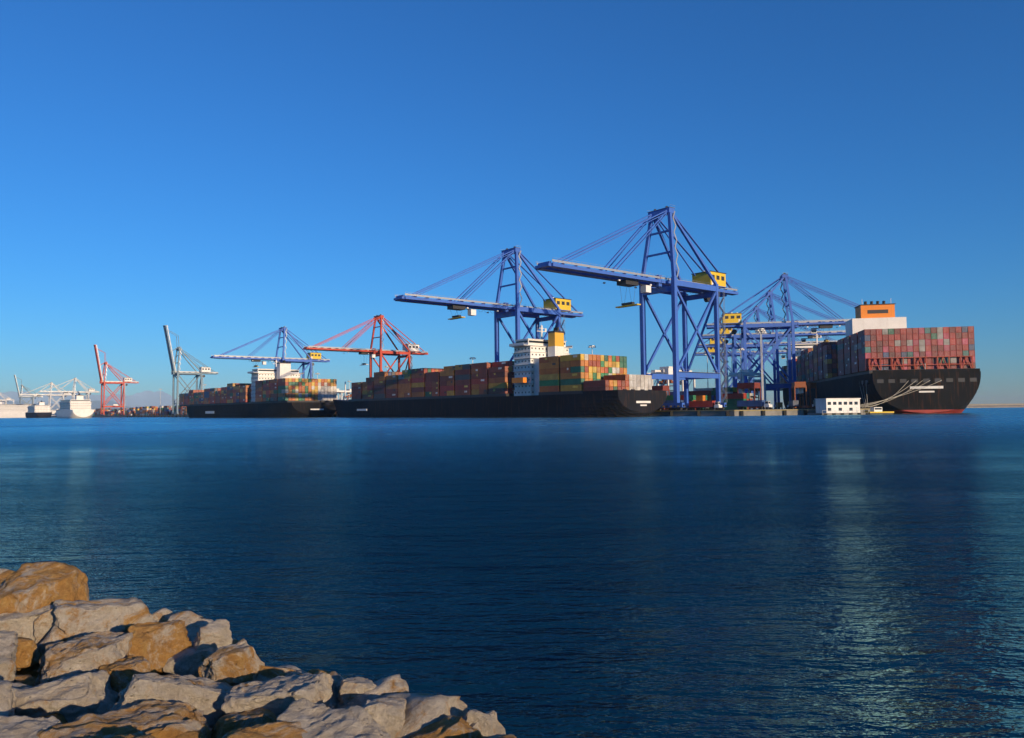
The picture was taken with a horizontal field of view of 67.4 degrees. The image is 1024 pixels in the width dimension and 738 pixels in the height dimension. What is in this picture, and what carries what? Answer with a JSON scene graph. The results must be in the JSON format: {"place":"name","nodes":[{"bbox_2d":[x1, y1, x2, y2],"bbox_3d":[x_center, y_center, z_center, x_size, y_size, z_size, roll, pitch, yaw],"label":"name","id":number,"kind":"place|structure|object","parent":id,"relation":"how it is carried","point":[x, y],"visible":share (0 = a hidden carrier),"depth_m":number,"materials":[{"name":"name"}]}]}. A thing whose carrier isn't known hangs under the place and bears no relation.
{"place":"outdoors","nodes":[
{"label":"outdoors","id":0,"kind":"place"},
{"bbox_2d":[4,401,139,409],"bbox_3d":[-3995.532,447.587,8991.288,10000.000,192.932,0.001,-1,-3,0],"label":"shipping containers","id":1,"kind":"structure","parent":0,"point":[95,404],"depth_m":8993.53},
{"bbox_2d":[0,390,178,407],"bbox_3d":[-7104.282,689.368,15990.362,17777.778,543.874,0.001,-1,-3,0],"label":"hills","id":2,"kind":"structure","parent":0,"point":[146,398],"depth_m":15995.33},
{"bbox_2d":[51,407,869,417],"bbox_3d":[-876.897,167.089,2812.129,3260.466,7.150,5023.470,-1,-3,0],"label":"quay pier","id":3,"kind":"structure","parent":0,"point":[752,412],"depth_m":314.50,"materials":[{"name":"concrete"}]},
{"bbox_2d":[14,375,40,403],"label":"gantry crane","id":4,"kind":"object","parent":3,"relation":"on","point":[21,390],"visible":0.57,"depth_m":1759.17,"materials":[{"name":"white paint"}]},
{"bbox_2d":[19,382,71,410],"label":"gantry crane","id":5,"kind":"object","parent":3,"relation":"on","point":[50,394],"visible":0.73,"depth_m":1470.73,"materials":[{"name":"white paint"}]},
{"bbox_2d":[39,377,99,399],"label":"gantry crane","id":6,"kind":"object","parent":3,"relation":"on","point":[89,390],"visible":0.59,"depth_m":1306.13,"materials":[{"name":"white paint"}]},
{"bbox_2d":[93,345,138,415],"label":"gantry crane","id":7,"kind":"object","parent":3,"relation":"on","point":[128,379],"visible":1,"depth_m":1144.74,"materials":[{"name":"red paint"}]},
{"bbox_2d":[149,406,155,414],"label":"straddle carrier","id":8,"kind":"object","parent":3,"relation":"on","point":[152,407],"visible":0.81,"depth_m":1072.07,"materials":[{"name":"metal"}]},
{"bbox_2d":[163,325,217,414],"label":"gantry crane","id":9,"kind":"object","parent":3,"relation":"on","point":[202,370],"visible":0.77,"depth_m":874.76,"materials":[{"name":"white paint"}]},
{"bbox_2d":[210,326,329,378],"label":"gantry crane","id":10,"kind":"object","parent":3,"relation":"on","point":[310,358],"visible":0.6,"depth_m":653.31,"materials":[{"name":"metal"}]},
{"bbox_2d":[303,314,427,376],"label":"gantry crane","id":11,"kind":"object","parent":3,"relation":"on","point":[407,350],"visible":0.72,"depth_m":529.70,"materials":[{"name":"red paint"}]},
{"bbox_2d":[91,387,752,415],"bbox_3d":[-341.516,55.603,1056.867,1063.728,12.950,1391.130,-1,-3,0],"label":"shipping containers","id":12,"kind":"object","parent":3,"relation":"on","point":[733,397],"visible":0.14,"depth_m":426.06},
{"bbox_2d":[337,389,345,399],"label":"yard gantry","id":13,"kind":"object","parent":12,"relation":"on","point":[342,391],"visible":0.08,"depth_m":756.47,"materials":[{"name":"metal"}]},
{"bbox_2d":[647,370,683,390],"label":"yard gantry","id":14,"kind":"object","parent":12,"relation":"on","point":[681,381],"visible":0.01,"depth_m":464.78,"materials":[{"name":"metal"}]},
{"bbox_2d":[656,379,681,390],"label":"yard gantry","id":15,"kind":"object","parent":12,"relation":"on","point":[665,382],"visible":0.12,"depth_m":593.19,"materials":[{"name":"metal"}]},
{"bbox_2d":[651,366,695,394],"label":"yard gantry","id":16,"kind":"object","parent":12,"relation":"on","point":[661,371],"visible":0.12,"depth_m":429.60,"materials":[{"name":"metal"}]},
{"bbox_2d":[159,328,765,414],"bbox_3d":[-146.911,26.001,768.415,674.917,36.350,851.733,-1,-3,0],"label":"light poles","id":17,"kind":"object","parent":3,"relation":"on","point":[760,331],"visible":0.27,"depth_m":354.40,"materials":[{"name":"metal"}]},
{"bbox_2d":[394,245,583,361],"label":"gantry crane","id":18,"kind":"object","parent":3,"relation":"on","point":[554,309],"visible":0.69,"depth_m":420.33,"materials":[{"name":"metal"}]},
{"bbox_2d":[535,204,737,409],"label":"gantry crane","id":19,"kind":"object","parent":3,"relation":"on","point":[706,285],"visible":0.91,"depth_m":344.18,"materials":[{"name":"metal"}]},
{"bbox_2d":[652,386,669,409],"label":"straddle carrier","id":20,"kind":"object","parent":3,"relation":"on","point":[663,388],"visible":0.3,"depth_m":396.53,"materials":[{"name":"metal"}]},
{"bbox_2d":[689,401,721,409],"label":"terminal truck","id":21,"kind":"object","parent":3,"relation":"on","point":[704,404],"visible":0.88,"depth_m":332.66,"materials":[{"name":"white paint"}]},
{"bbox_2d":[695,319,791,382],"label":"gantry crane","id":22,"kind":"object","parent":3,"relation":"on","point":[712,351],"visible":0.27,"depth_m":776.29,"materials":[{"name":"metal"}]},
{"bbox_2d":[727,369,768,407],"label":"yard gantry","id":23,"kind":"object","parent":3,"relation":"on","point":[749,373],"visible":0.33,"depth_m":472.02,"materials":[{"name":"metal"}]},
{"bbox_2d":[737,382,760,408],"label":"straddle carrier","id":24,"kind":"object","parent":3,"relation":"on","point":[741,387],"visible":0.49,"depth_m":365.91,"materials":[{"name":"metal"}]},
{"bbox_2d":[748,388,758,408],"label":"straddle carrier","id":25,"kind":"object","parent":3,"relation":"on","point":[756,391],"visible":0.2,"depth_m":410.27,"materials":[{"name":"metal"}]},
{"bbox_2d":[737,400,771,409],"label":"terminal truck","id":26,"kind":"object","parent":3,"relation":"on","point":[757,403],"visible":0.98,"depth_m":327.48,"materials":[{"name":"white paint"}]},
{"bbox_2d":[698,306,836,408],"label":"gantry crane","id":27,"kind":"object","parent":3,"relation":"on","point":[728,345],"visible":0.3,"depth_m":674.64,"materials":[{"name":"metal"}]},
{"bbox_2d":[702,291,845,408],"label":"gantry crane","id":28,"kind":"object","parent":3,"relation":"on","point":[775,336],"visible":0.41,"depth_m":586.29,"materials":[{"name":"metal"}]},
{"bbox_2d":[775,402,782,408],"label":"terminal truck","id":29,"kind":"object","parent":3,"relation":"on","point":[779,404],"visible":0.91,"depth_m":453.64,"materials":[{"name":"white paint"}]},
{"bbox_2d":[788,400,798,408],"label":"terminal truck","id":30,"kind":"object","parent":3,"relation":"on","point":[794,403],"visible":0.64,"depth_m":349.52,"materials":[{"name":"white paint"}]},
{"bbox_2d":[791,382,807,408],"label":"straddle carrier","id":31,"kind":"object","parent":3,"relation":"on","point":[800,386],"visible":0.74,"depth_m":360.36,"materials":[{"name":"metal"}]},
{"bbox_2d":[706,272,901,408],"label":"gantry crane","id":32,"kind":"object","parent":3,"relation":"on","point":[731,320],"visible":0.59,"depth_m":511.64,"materials":[{"name":"metal"}]},
{"bbox_2d":[793,383,816,408],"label":"straddle carrier","id":33,"kind":"object","parent":3,"relation":"on","point":[811,385],"visible":0.45,"depth_m":375.57,"materials":[{"name":"metal"}]},
{"bbox_2d":[0,407,1023,737],"bbox_3d":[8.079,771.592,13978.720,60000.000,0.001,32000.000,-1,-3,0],"label":"sea water","id":34,"kind":"structure","parent":0,"point":[718,577],"depth_m":15.22,"materials":[{"name":"liquid"}]},
{"bbox_2d":[0,401,55,417],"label":"white ferry","id":35,"kind":"object","parent":34,"relation":"on","point":[13,410],"visible":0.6,"depth_m":1495.60,"materials":[{"name":"paint"}]},
{"bbox_2d":[25,401,51,417],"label":"ship","id":36,"kind":"object","parent":34,"relation":"on","point":[41,409],"visible":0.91,"depth_m":1261.72,"materials":[{"name":"white paint"}]},
{"bbox_2d":[56,393,93,417],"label":"ship","id":37,"kind":"object","parent":34,"relation":"on","point":[79,406],"visible":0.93,"depth_m":911.63,"materials":[{"name":"paint"}]},
{"bbox_2d":[179,360,335,417],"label":"container ship","id":38,"kind":"object","parent":34,"relation":"on","point":[287,408],"visible":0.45,"depth_m":580.21,"materials":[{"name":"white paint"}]},
{"bbox_2d":[179,378,336,404],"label":"shipping containers","id":39,"kind":"object","parent":38,"relation":"on","point":[283,389],"visible":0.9,"depth_m":557.78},
{"bbox_2d":[333,325,666,416],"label":"container ship","id":40,"kind":"object","parent":34,"relation":"on","point":[527,398],"visible":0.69,"depth_m":355.88,"materials":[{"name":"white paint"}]},
{"bbox_2d":[351,354,651,398],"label":"shipping containers","id":41,"kind":"object","parent":40,"relation":"on","point":[582,372],"visible":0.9,"depth_m":367.67,"materials":[{"name":"metal"}]},
{"bbox_2d":[807,398,893,414],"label":"pilot station pontoon","id":42,"kind":"object","parent":34,"relation":"on","point":[837,406],"visible":0.98,"depth_m":305.38,"materials":[{"name":"white paint"}]},
{"bbox_2d":[780,301,980,413],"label":"container ship","id":43,"kind":"object","parent":34,"relation":"on","point":[954,391],"visible":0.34,"depth_m":329.50,"materials":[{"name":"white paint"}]},
{"bbox_2d":[776,326,975,382],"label":"shipping containers","id":44,"kind":"object","parent":43,"relation":"on","point":[853,353],"visible":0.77,"depth_m":336.93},
{"bbox_2d":[860,380,941,406],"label":"mooring lines","id":45,"kind":"object","parent":43,"relation":"on","point":[892,396],"visible":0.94,"depth_m":324.07,"materials":[{"name":"fabric"}]},
{"bbox_2d":[966,403,1023,407],"bbox_3d":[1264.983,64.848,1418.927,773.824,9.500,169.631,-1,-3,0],"label":"breakwater","id":46,"kind":"object","parent":34,"relation":"on","point":[994,405],"depth_m":1480.80,"materials":[{"name":"concrete"}]},
{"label":"breakwater","id":47,"kind":"object","parent":34,"relation":"in","visible":0},
{"bbox_2d":[16,663,39,677],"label":"breakwater rock","id":48,"kind":"object","parent":47,"relation":"on","point":[31,671],"visible":0.06,"depth_m":5.63,"materials":[{"name":"stone"}]},
{"bbox_2d":[0,604,52,668],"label":"breakwater rock","id":49,"kind":"object","parent":48,"relation":"on","point":[21,624],"visible":0.22,"depth_m":5.42,"materials":[{"name":"stone"}]},
{"bbox_2d":[0,562,88,613],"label":"breakwater rock","id":50,"kind":"object","parent":49,"relation":"on","point":[27,587],"visible":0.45,"depth_m":5.80,"materials":[{"name":"stone"}]},
{"bbox_2d":[33,602,78,644],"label":"breakwater rock","id":51,"kind":"object","parent":49,"relation":"on","point":[44,623],"visible":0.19,"depth_m":5.39,"materials":[{"name":"stone"}]},
{"bbox_2d":[160,610,212,674],"bbox_3d":[-2.257,1.962,5.338,0.414,0.344,0.600,14,19,-4],"label":"breakwater rock","id":52,"kind":"object","parent":47,"relation":"on","point":[194,622],"visible":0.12,"depth_m":5.40,"materials":[{"name":"stone"}]},
{"bbox_2d":[270,664,300,669],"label":"breakwater rock","id":53,"kind":"object","parent":47,"relation":"on","point":[289,666],"visible":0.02,"depth_m":5.64,"materials":[{"name":"stone"}]},
{"bbox_2d":[230,639,264,685],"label":"breakwater rock","id":54,"kind":"object","parent":53,"relation":"on","point":[241,642],"visible":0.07,"depth_m":4.99,"materials":[{"name":"stone"}]},
{"bbox_2d":[163,647,214,676],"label":"breakwater rock","id":55,"kind":"object","parent":54,"relation":"on","point":[188,661],"visible":0.48,"depth_m":4.78,"materials":[{"name":"stone"}]},
{"bbox_2d":[193,619,232,650],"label":"breakwater rock","id":56,"kind":"object","parent":54,"relation":"on","point":[216,634],"visible":0.81,"depth_m":4.89,"materials":[{"name":"stone"}]},
{"bbox_2d":[329,671,343,701],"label":"breakwater rock","id":57,"kind":"object","parent":47,"relation":"on","point":[335,675],"visible":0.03,"depth_m":4.11,"materials":[{"name":"stone"}]},
{"bbox_2d":[336,674,408,708],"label":"breakwater rock","id":58,"kind":"object","parent":57,"relation":"on","point":[391,684],"visible":0.23,"depth_m":3.78,"materials":[{"name":"stone"}]},
{"bbox_2d":[221,672,338,717],"bbox_3d":[-1.101,1.711,3.760,0.575,0.389,0.459,-1,-10,-7],"label":"breakwater rock","id":59,"kind":"object","parent":58,"relation":"on","point":[277,695],"visible":0.6,"depth_m":3.66,"materials":[{"name":"stone"}]},
{"bbox_2d":[338,677,376,704],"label":"breakwater rock","id":60,"kind":"object","parent":58,"relation":"on","point":[351,688],"visible":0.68,"depth_m":3.79,"materials":[{"name":"stone"}]},
{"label":"breakwater rock","id":61,"kind":"object","parent":47,"relation":"on","visible":0},
{"bbox_2d":[36,700,211,737],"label":"breakwater rock","id":62,"kind":"object","parent":61,"relation":"on","point":[160,719],"visible":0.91,"depth_m":3.36,"materials":[{"name":"stone"}]},
{"bbox_2d":[174,730,204,737],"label":"breakwater rock","id":63,"kind":"object","parent":62,"relation":"on","point":[195,734],"visible":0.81,"depth_m":3.29,"materials":[{"name":"stone"}]},
{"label":"breakwater rock","id":64,"kind":"object","parent":61,"relation":"on","visible":0},
{"bbox_2d":[111,673,232,727],"bbox_3d":[-1.642,1.730,3.852,0.688,0.393,0.469,8,-13,-14],"label":"breakwater rock","id":65,"kind":"object","parent":64,"relation":"on","point":[206,695],"visible":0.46,"depth_m":3.72,"materials":[{"name":"stone"}]},
{"bbox_2d":[198,643,260,684],"bbox_3d":[-1.569,1.662,4.280,0.312,0.227,0.235,3,-7,-30],"label":"breakwater rock","id":66,"kind":"object","parent":64,"relation":"on","point":[231,664],"visible":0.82,"depth_m":4.21,"materials":[{"name":"stone"}]},
{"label":"breakwater rock","id":67,"kind":"object","parent":47,"relation":"on","visible":0},
{"bbox_2d":[37,625,70,654],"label":"breakwater rock","id":68,"kind":"object","parent":67,"relation":"on","point":[55,634],"visible":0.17,"depth_m":5.21,"materials":[{"name":"stone"}]},
{"bbox_2d":[53,597,156,641],"bbox_3d":[-2.924,1.845,5.526,0.706,0.408,0.553,2,3,-25],"label":"breakwater rock","id":69,"kind":"object","parent":68,"relation":"on","point":[82,618],"visible":0.6,"depth_m":5.38,"materials":[{"name":"stone"}]},
{"bbox_2d":[0,0,1023,408],"label":"sky","id":70,"kind":"structure","parent":0,"point":[226,175],"materials":[{"name":"blue"}]},
{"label":"breakwater rock","id":71,"kind":"object","parent":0,"visible":0},
{"bbox_2d":[222,721,306,737],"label":"breakwater rock","id":72,"kind":"object","parent":71,"relation":"on","point":[283,729],"visible":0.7,"depth_m":3.19,"materials":[{"name":"stone"}]},
{"bbox_2d":[276,698,390,737],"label":"breakwater rock","id":73,"kind":"object","parent":71,"relation":"on","point":[321,720],"visible":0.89,"depth_m":3.28,"materials":[{"name":"stone"}]},
{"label":"breakwater rock","id":74,"kind":"object","parent":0,"visible":0},
{"bbox_2d":[211,708,276,737],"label":"breakwater rock","id":75,"kind":"object","parent":74,"relation":"on","point":[225,724],"visible":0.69,"depth_m":3.46,"materials":[{"name":"stone"}]},
{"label":"breakwater rock","id":76,"kind":"object","parent":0,"visible":0},
{"bbox_2d":[102,729,155,737],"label":"breakwater rock","id":77,"kind":"object","parent":76,"relation":"on","point":[134,733],"visible":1,"depth_m":3.05,"materials":[{"name":"stone"}]},
{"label":"breakwater rock","id":78,"kind":"object","parent":76,"relation":"on","visible":0},
{"bbox_2d":[0,715,61,737],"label":"breakwater rock","id":79,"kind":"object","parent":78,"relation":"on","point":[18,726],"visible":0.77,"depth_m":3.29,"materials":[{"name":"stone"}]},
{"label":"breakwater rock","id":80,"kind":"object","parent":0,"visible":0},
{"bbox_2d":[0,680,16,715],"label":"breakwater rock","id":81,"kind":"object","parent":80,"relation":"on","point":[8,699],"visible":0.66,"depth_m":3.67,"materials":[{"name":"stone"}]},
{"bbox_2d":[32,713,66,723],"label":"breakwater rock","id":82,"kind":"object","parent":80,"relation":"on","point":[61,718],"visible":0.09,"depth_m":3.83,"materials":[{"name":"stone"}]},
{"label":"breakwater rock","id":83,"kind":"object","parent":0,"visible":0},
{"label":"breakwater rock","id":84,"kind":"object","parent":83,"relation":"on","visible":0},
{"bbox_2d":[485,734,516,737],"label":"breakwater rock","id":85,"kind":"object","parent":84,"relation":"on","point":[503,736],"visible":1,"depth_m":3.11,"materials":[{"name":"stone"}]},
{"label":"breakwater rock","id":86,"kind":"object","parent":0,"visible":0},
{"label":"breakwater rock","id":87,"kind":"object","parent":86,"relation":"on","visible":0},
{"bbox_2d":[0,570,14,584],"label":"breakwater rock","id":88,"kind":"object","parent":87,"relation":"on","point":[4,575],"visible":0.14,"depth_m":6.68,"materials":[{"name":"stone"}]},
{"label":"breakwater rock","id":89,"kind":"object","parent":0,"visible":0},
{"bbox_2d":[251,665,295,681],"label":"breakwater rock","id":90,"kind":"object","parent":89,"relation":"on","point":[264,673],"visible":0.14,"depth_m":4.46,"materials":[{"name":"stone"}]},
{"bbox_2d":[285,671,301,675],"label":"breakwater rock","id":91,"kind":"object","parent":90,"relation":"on","point":[290,673],"visible":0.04,"depth_m":4.44,"materials":[{"name":"stone"}]},
{"bbox_2d":[307,669,329,673],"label":"breakwater rock","id":92,"kind":"object","parent":90,"relation":"on","point":[314,671],"visible":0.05,"depth_m":4.58,"materials":[{"name":"stone"}]},
{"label":"breakwater rock","id":93,"kind":"object","parent":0,"visible":0},
{"bbox_2d":[152,608,173,621],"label":"breakwater rock","id":94,"kind":"object","parent":93,"relation":"on","point":[162,615],"visible":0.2,"depth_m":5.66,"materials":[{"name":"stone"}]},
{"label":"breakwater rock","id":95,"kind":"object","parent":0,"visible":0},
{"bbox_2d":[15,674,35,686],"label":"breakwater rock","id":96,"kind":"object","parent":95,"relation":"on","point":[29,680],"visible":0.09,"depth_m":4.67,"materials":[{"name":"stone"}]},
{"bbox_2d":[0,630,17,682],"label":"breakwater rock","id":97,"kind":"object","parent":96,"relation":"on","point":[8,645],"visible":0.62,"depth_m":4.47,"materials":[{"name":"stone"}]},
{"bbox_2d":[34,631,132,684],"bbox_3d":[-2.514,1.834,4.550,0.630,0.439,0.612,-4,-4,-23],"label":"breakwater rock","id":98,"kind":"object","parent":95,"relation":"on","point":[92,652],"visible":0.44,"depth_m":4.44,"materials":[{"name":"stone"}]},
{"bbox_2d":[128,619,192,674],"bbox_3d":[-2.266,1.774,4.872,0.459,0.335,0.316,-2,-6,-29],"label":"breakwater rock","id":99,"kind":"object","parent":98,"relation":"on","point":[157,645],"visible":0.6,"depth_m":4.81,"materials":[{"name":"stone"}]},
{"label":"breakwater rock","id":100,"kind":"object","parent":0,"visible":0},
{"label":"breakwater rock","id":101,"kind":"object","parent":100,"relation":"on","visible":0},
{"bbox_2d":[380,693,466,737],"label":"breakwater rock","id":102,"kind":"object","parent":101,"relation":"on","point":[422,710],"visible":0.48,"depth_m":3.48,"materials":[{"name":"stone"}]},
{"bbox_2d":[363,697,406,737],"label":"breakwater rock","id":103,"kind":"object","parent":102,"relation":"on","point":[388,713],"visible":0.59,"depth_m":3.39,"materials":[{"name":"stone"}]},
{"bbox_2d":[462,710,505,734],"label":"breakwater rock","id":104,"kind":"object","parent":102,"relation":"on","point":[498,728],"visible":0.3,"depth_m":3.45,"materials":[{"name":"stone"}]},
{"bbox_2d":[466,709,493,736],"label":"breakwater rock","id":105,"kind":"object","parent":104,"relation":"on","point":[485,722],"visible":0.71,"depth_m":3.41,"materials":[{"name":"stone"}]},
{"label":"breakwater rock","id":106,"kind":"object","parent":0,"visible":0},
{"bbox_2d":[15,637,41,667],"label":"breakwater rock","id":107,"kind":"object","parent":106,"relation":"on","point":[28,653],"visible":0.45,"depth_m":5.05,"materials":[{"name":"stone"}]},
{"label":"breakwater rock","id":108,"kind":"object","parent":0,"visible":0},
{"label":"breakwater rock","id":109,"kind":"object","parent":108,"relation":"on","visible":0},
{"bbox_2d":[409,715,484,737],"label":"breakwater rock","id":110,"kind":"object","parent":109,"relation":"on","point":[451,726],"visible":0.95,"depth_m":3.27,"materials":[{"name":"stone"}]},
{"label":"breakwater rock","id":111,"kind":"object","parent":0,"visible":0},
{"bbox_2d":[12,683,32,688],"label":"breakwater rock","id":112,"kind":"object","parent":111,"relation":"on","point":[18,685],"visible":0.05,"depth_m":4.19,"materials":[{"name":"stone"}]},
{"bbox_2d":[13,670,117,721],"bbox_3d":[-2.420,1.805,4.014,0.703,0.381,0.510,-8,-2,-21],"label":"breakwater rock","id":113,"kind":"object","parent":112,"relation":"on","point":[72,698],"visible":0.57,"depth_m":3.91,"materials":[{"name":"stone"}]},
{"bbox_2d":[98,655,150,700],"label":"breakwater rock","id":114,"kind":"object","parent":113,"relation":"on","point":[122,672],"visible":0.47,"depth_m":4.29,"materials":[{"name":"stone"}]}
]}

